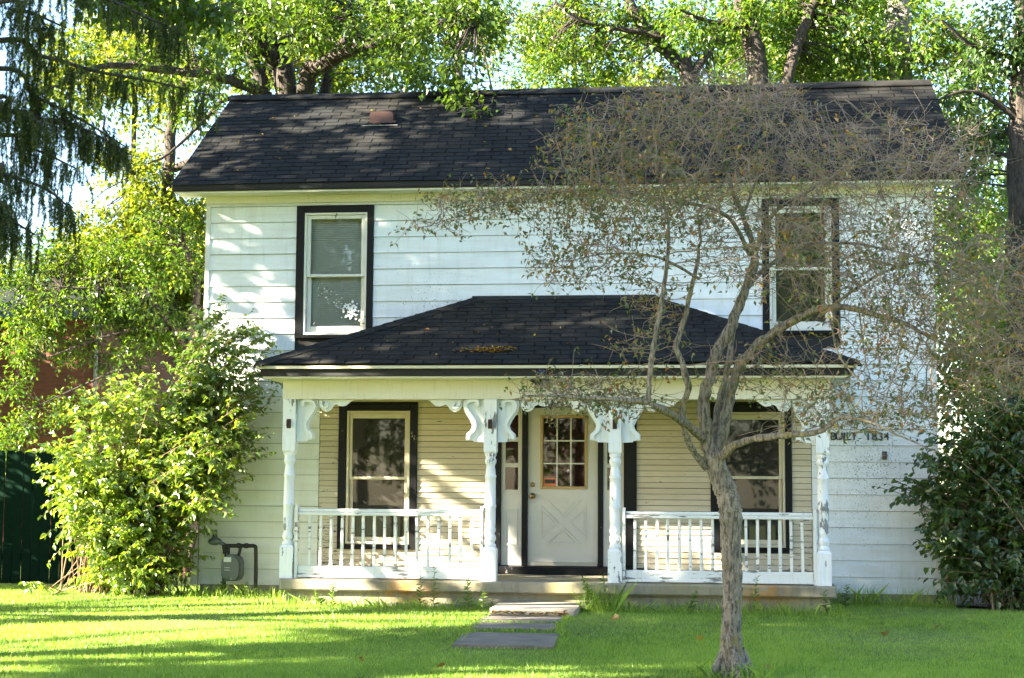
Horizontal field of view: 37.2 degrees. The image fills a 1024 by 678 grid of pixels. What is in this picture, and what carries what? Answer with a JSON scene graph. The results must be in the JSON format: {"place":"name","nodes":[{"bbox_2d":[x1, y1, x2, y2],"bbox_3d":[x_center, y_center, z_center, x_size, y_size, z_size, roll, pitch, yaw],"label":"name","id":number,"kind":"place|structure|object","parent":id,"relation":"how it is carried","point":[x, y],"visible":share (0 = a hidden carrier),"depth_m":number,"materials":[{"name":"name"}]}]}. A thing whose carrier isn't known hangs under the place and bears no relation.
{"place":"outdoors","nodes":[
{"label":"outdoors","id":0,"kind":"place"},
{"bbox_2d":[0,0,1014,491],"label":"sky","id":1,"kind":"structure","parent":0,"point":[82,192],"materials":[{"name":"white"}]},
{"bbox_2d":[0,501,1023,677],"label":"lawn","id":2,"kind":"structure","parent":0,"point":[169,624],"depth_m":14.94,"materials":[{"name":"plant"}]},
{"bbox_2d":[0,222,126,281],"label":"background tree","id":3,"kind":"object","parent":2,"relation":"on","point":[50,229],"depth_m":37.93,"materials":[{"name":"green plant"}]},
{"bbox_2d":[0,450,145,583],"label":"board fence","id":4,"kind":"object","parent":2,"relation":"on","point":[28,562],"visible":0.33,"depth_m":21.20,"materials":[{"name":"green paint"}]},
{"bbox_2d":[0,281,202,552],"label":"brick house","id":5,"kind":"structure","parent":2,"relation":"on","point":[48,381],"depth_m":28.42,"materials":[{"name":"brown brick"}]},
{"bbox_2d":[0,180,205,576],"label":"tree","id":6,"kind":"object","parent":2,"relation":"on","point":[39,324],"visible":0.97,"depth_m":23.00,"materials":[{"name":"green plant"}]},
{"bbox_2d":[0,0,219,291],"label":"spruce tree","id":7,"kind":"object","parent":2,"relation":"on","point":[34,133],"visible":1,"depth_m":12.50,"materials":[{"name":"green plant"}]},
{"bbox_2d":[21,4,246,182],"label":"background tree","id":8,"kind":"object","parent":2,"relation":"on","point":[97,59],"visible":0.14,"depth_m":41.46,"materials":[{"name":"green plant"}]},
{"bbox_2d":[18,366,267,597],"bbox_3d":[-4.611,1.928,19.015,3.127,3.231,1.828,0,-5,7],"label":"lit shrub","id":9,"kind":"object","parent":2,"relation":"on","point":[98,499],"visible":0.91,"depth_m":18.87,"materials":[{"name":"green plant"}]},
{"bbox_2d":[72,0,249,58],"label":"maple tree","id":10,"kind":"object","parent":2,"relation":"on","point":[194,17],"visible":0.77,"depth_m":16.63,"materials":[{"name":"green plant"}]},
{"bbox_2d":[91,293,282,595],"bbox_3d":[-4.034,1.335,19.134,2.518,3.799,1.109,0,-5,7],"label":"honeysuckle bush","id":11,"kind":"object","parent":2,"relation":"on","point":[214,349],"visible":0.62,"depth_m":19.12,"materials":[{"name":"green plant"}]},
{"bbox_2d":[215,576,227,595],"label":"weed","id":12,"kind":"object","parent":2,"relation":"on","point":[222,583],"visible":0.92,"depth_m":19.00,"materials":[{"name":"green plant"}]},
{"bbox_2d":[48,0,400,363],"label":"background tree","id":13,"kind":"object","parent":2,"relation":"on","point":[169,167],"visible":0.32,"depth_m":32.37,"materials":[{"name":"green plant"}]},
{"bbox_2d":[208,530,257,594],"bbox_3d":[-3.524,2.834,19.177,0.650,0.850,0.218,0,-5,7],"label":"gas meter","id":14,"kind":"object","parent":2,"relation":"on","point":[232,567],"visible":0.96,"depth_m":19.14,"materials":[{"name":"grey paint"}]},
{"bbox_2d":[236,582,249,595],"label":"weed","id":15,"kind":"object","parent":2,"relation":"on","point":[243,588],"visible":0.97,"depth_m":18.83,"materials":[{"name":"green plant"}]},
{"bbox_2d":[26,0,509,164],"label":"shade tree","id":16,"kind":"object","parent":2,"relation":"on","point":[258,30],"visible":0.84,"depth_m":23.89,"materials":[{"name":"green plant"}]},
{"bbox_2d":[312,589,325,606],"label":"weed","id":17,"kind":"object","parent":2,"relation":"on","point":[321,600],"visible":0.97,"depth_m":17.47,"materials":[{"name":"green plant"}]},
{"bbox_2d":[327,583,337,605],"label":"weed","id":18,"kind":"object","parent":2,"relation":"on","point":[331,596],"visible":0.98,"depth_m":17.43,"materials":[{"name":"green plant"}]},
{"bbox_2d":[213,0,469,91],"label":"background tree","id":19,"kind":"object","parent":2,"relation":"on","point":[339,6],"visible":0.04,"depth_m":38.63,"materials":[{"name":"green plant"}]},
{"bbox_2d":[416,570,426,605],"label":"weed","id":20,"kind":"object","parent":2,"relation":"on","point":[420,593],"visible":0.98,"depth_m":17.31,"materials":[{"name":"green plant"}]},
{"bbox_2d":[429,563,438,608],"bbox_3d":[-0.886,2.817,17.336,0.147,0.522,0.170,0,-5,7],"label":"weed","id":21,"kind":"object","parent":2,"relation":"on","point":[433,586],"visible":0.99,"depth_m":17.33,"materials":[{"name":"green plant"}]},
{"bbox_2d":[461,577,474,607],"bbox_3d":[-0.501,2.876,17.223,0.159,0.382,0.160,3,-6,-28],"label":"weed","id":22,"kind":"object","parent":2,"relation":"on","point":[468,596],"visible":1,"depth_m":17.22,"materials":[{"name":"green plant"}]},
{"bbox_2d":[474,590,487,609],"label":"weed","id":23,"kind":"object","parent":2,"relation":"on","point":[482,601],"visible":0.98,"depth_m":17.05,"materials":[{"name":"green plant"}]},
{"bbox_2d":[370,0,601,90],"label":"background tree","id":24,"kind":"object","parent":2,"relation":"on","point":[514,82],"visible":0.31,"depth_m":33.78,"materials":[{"name":"green plant"}]},
{"bbox_2d":[452,632,558,650],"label":"path slab","id":25,"kind":"structure","parent":2,"relation":"on","point":[494,640],"depth_m":14.06,"materials":[{"name":"concrete"}]},
{"bbox_2d":[0,578,1023,677],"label":"tall grass","id":26,"kind":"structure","parent":2,"relation":"on","point":[616,604],"depth_m":16.92,"materials":[{"name":"green plant"}]},
{"bbox_2d":[471,622,555,632],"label":"path slab","id":27,"kind":"structure","parent":2,"relation":"on","point":[516,626],"depth_m":15.17,"materials":[{"name":"concrete"}]},
{"bbox_2d":[479,615,561,623],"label":"path slab","id":28,"kind":"structure","parent":2,"relation":"on","point":[524,618],"depth_m":15.95,"materials":[{"name":"concrete"}]},
{"bbox_2d":[491,610,567,616],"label":"leaf litter","id":29,"kind":"object","parent":2,"relation":"on","point":[531,613],"visible":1,"depth_m":16.29,"materials":[{"name":"brown plant"}]},
{"bbox_2d":[490,601,581,616],"bbox_3d":[0.279,3.034,16.872,0.930,0.165,1.000,0,-5,7],"label":"concrete step","id":30,"kind":"object","parent":2,"relation":"on","point":[547,607],"visible":0.46,"depth_m":16.58,"materials":[{"name":"grey concrete"}]},
{"bbox_2d":[170,79,965,612],"bbox_3d":[0.736,-0.079,20.601,9.994,7.275,6.648,0,-5,7],"label":"farmhouse","id":31,"kind":"object","parent":2,"relation":"on","point":[394,463],"visible":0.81,"depth_m":19.13,"materials":[{"name":"white"}]},
{"bbox_2d":[294,205,374,338],"bbox_3d":[-2.287,-0.866,19.728,1.020,1.733,0.175,0,-5,7],"label":"window","id":32,"kind":"structure","parent":31,"relation":"in","point":[309,218],"depth_m":19.75,"materials":[{"name":"grey glass"}]},
{"bbox_2d":[337,403,417,549],"bbox_3d":[-1.704,1.746,19.408,1.020,1.850,0.175,0,-5,7],"label":"window","id":33,"kind":"structure","parent":31,"relation":"in","point":[378,442],"depth_m":19.40,"materials":[{"name":"glass"}]},
{"bbox_2d":[231,101,582,170],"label":"roof leaves","id":34,"kind":"object","parent":31,"relation":"on","point":[420,108],"visible":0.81,"depth_m":20.79,"materials":[{"name":"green plant"}]},
{"bbox_2d":[451,346,516,351],"bbox_3d":[-0.323,0.129,17.759,0.762,0.119,0.173,0,-5,7],"label":"leaf pile","id":35,"kind":"object","parent":31,"relation":"on","point":[491,349],"visible":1,"depth_m":17.73,"materials":[{"name":"brown plant"}]},
{"bbox_2d":[358,315,614,349],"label":"roof leaves","id":36,"kind":"object","parent":31,"relation":"on","point":[476,331],"visible":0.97,"depth_m":18.25,"materials":[{"name":"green plant"}]},
{"bbox_2d":[530,379,551,388],"bbox_3d":[0.330,0.479,17.620,0.262,0.211,0.188,0,-5,7],"label":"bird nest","id":37,"kind":"object","parent":31,"relation":"on","point":[533,381],"visible":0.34,"depth_m":17.58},
{"bbox_2d":[528,408,597,565],"bbox_3d":[0.634,1.848,19.080,0.880,1.970,0.138,0,-5,7],"label":"front door","id":38,"kind":"structure","parent":31,"relation":"in","point":[563,520],"depth_m":19.08,"materials":[{"name":"white paint"}]},
{"bbox_2d":[710,404,792,551],"bbox_3d":[2.960,1.713,18.859,0.993,1.807,0.175,0,-5,7],"label":"window","id":39,"kind":"structure","parent":31,"relation":"in","point":[761,472],"depth_m":18.84,"materials":[{"name":"glass"}]},
{"bbox_2d":[762,199,840,333],"bbox_3d":[3.610,-0.893,19.058,0.950,1.687,0.225,0,-5,7],"label":"window","id":40,"kind":"structure","parent":31,"relation":"in","point":[776,310],"depth_m":19.07,"materials":[{"name":"glass"}]},
{"bbox_2d":[831,432,888,439],"bbox_3d":[4.272,1.193,18.691,0.699,0.096,0.020,0,-5,7],"label":"date lettering","id":41,"kind":"object","parent":31,"relation":"attached to","point":[886,436],"visible":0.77,"depth_m":18.69,"materials":[{"name":"black metal"}]},
{"bbox_2d":[882,451,886,459],"bbox_3d":[4.557,1.423,18.616,0.050,0.100,0.053,0,-5,7],"label":"wall box","id":42,"kind":"object","parent":31,"relation":"attached to","point":[884,457],"depth_m":18.62,"materials":[{"name":"metal"}]},
{"bbox_2d":[482,0,680,88],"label":"background tree","id":43,"kind":"object","parent":2,"relation":"on","point":[594,8],"visible":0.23,"depth_m":44.18,"materials":[{"name":"green plant"}]},
{"bbox_2d":[581,575,597,605],"bbox_3d":[0.864,2.854,17.085,0.181,0.413,0.166,5,-7,-37],"label":"weed","id":44,"kind":"object","parent":2,"relation":"on","point":[586,590],"visible":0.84,"depth_m":17.08,"materials":[{"name":"green plant"}]},
{"bbox_2d":[599,573,610,607],"bbox_3d":[1.048,2.851,17.130,0.151,0.437,0.175,5,-7,-40],"label":"weed","id":45,"kind":"object","parent":2,"relation":"on","point":[603,579],"visible":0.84,"depth_m":17.13,"materials":[{"name":"green plant"}]},
{"bbox_2d":[509,45,738,88],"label":"background tree","id":46,"kind":"object","parent":2,"relation":"on","point":[650,77],"visible":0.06,"depth_m":41.53,"materials":[{"name":"green plant"}]},
{"bbox_2d":[503,0,775,87],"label":"background tree","id":47,"kind":"object","parent":2,"relation":"on","point":[644,30],"visible":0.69,"depth_m":31.61,"materials":[{"name":"green plant"}]},
{"bbox_2d":[685,587,698,611],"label":"weed","id":48,"kind":"object","parent":2,"relation":"on","point":[693,599],"visible":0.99,"depth_m":16.92,"materials":[{"name":"green plant"}]},
{"bbox_2d":[388,50,1023,677],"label":"crabapple tree","id":49,"kind":"object","parent":2,"relation":"on","point":[710,436],"visible":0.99,"depth_m":11.94,"materials":[{"name":"brown plant"}]},
{"bbox_2d":[747,575,760,609],"bbox_3d":[2.695,2.829,16.817,0.168,0.435,0.135,-5,-7,43],"label":"weed","id":50,"kind":"object","parent":2,"relation":"on","point":[755,595],"visible":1,"depth_m":16.82,"materials":[{"name":"green plant"}]},
{"bbox_2d":[653,0,923,84],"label":"background tree","id":51,"kind":"object","parent":2,"relation":"on","point":[793,62],"visible":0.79,"depth_m":28.41,"materials":[{"name":"green plant"}]},
{"bbox_2d":[820,589,834,613],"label":"weed","id":52,"kind":"object","parent":2,"relation":"on","point":[825,606],"visible":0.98,"depth_m":16.69,"materials":[{"name":"green plant"}]},
{"bbox_2d":[698,0,970,86],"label":"background tree","id":53,"kind":"object","parent":2,"relation":"on","point":[884,24],"visible":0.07,"depth_m":35.94,"materials":[{"name":"green plant"}]},
{"bbox_2d":[840,585,851,609],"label":"weed","id":54,"kind":"object","parent":2,"relation":"on","point":[846,598],"visible":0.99,"depth_m":17.57,"materials":[{"name":"green plant"}]},
{"bbox_2d":[819,0,1008,339],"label":"background tree","id":55,"kind":"object","parent":2,"relation":"on","point":[904,58],"visible":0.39,"depth_m":28.60,"materials":[{"name":"green plant"}]},
{"bbox_2d":[934,126,1007,431],"bbox_3d":[11.070,-0.162,35.267,4.192,10.209,3.446,-3,-6,33],"label":"background tree","id":56,"kind":"object","parent":2,"relation":"on","point":[997,192],"visible":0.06,"depth_m":35.18,"materials":[{"name":"green plant"}]},
{"bbox_2d":[935,278,1007,570],"bbox_3d":[7.865,1.531,24.361,3.797,4.985,2.300,0,-5,7],"label":"background shrub","id":57,"kind":"object","parent":2,"relation":"on","point":[963,411],"visible":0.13,"depth_m":24.35,"materials":[{"name":"green plant"}]},
{"bbox_2d":[930,0,1023,456],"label":"background tree","id":58,"kind":"object","parent":2,"relation":"on","point":[1013,134],"visible":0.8,"depth_m":21.31,"materials":[{"name":"green plant"}]},
{"bbox_2d":[937,589,1018,607],"bbox_3d":[7.715,3.247,18.875,5.050,0.001,3.500,0,-5,7],"label":"soil bed","id":59,"kind":"object","parent":2,"relation":"on","point":[959,602],"visible":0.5,"depth_m":18.67,"materials":[{"name":"brown soil"}]},
{"bbox_2d":[872,372,1023,610],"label":"dark shrub","id":60,"kind":"object","parent":59,"relation":"on","point":[987,548],"visible":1,"depth_m":17.87,"materials":[{"name":"green plant"}]}
]}

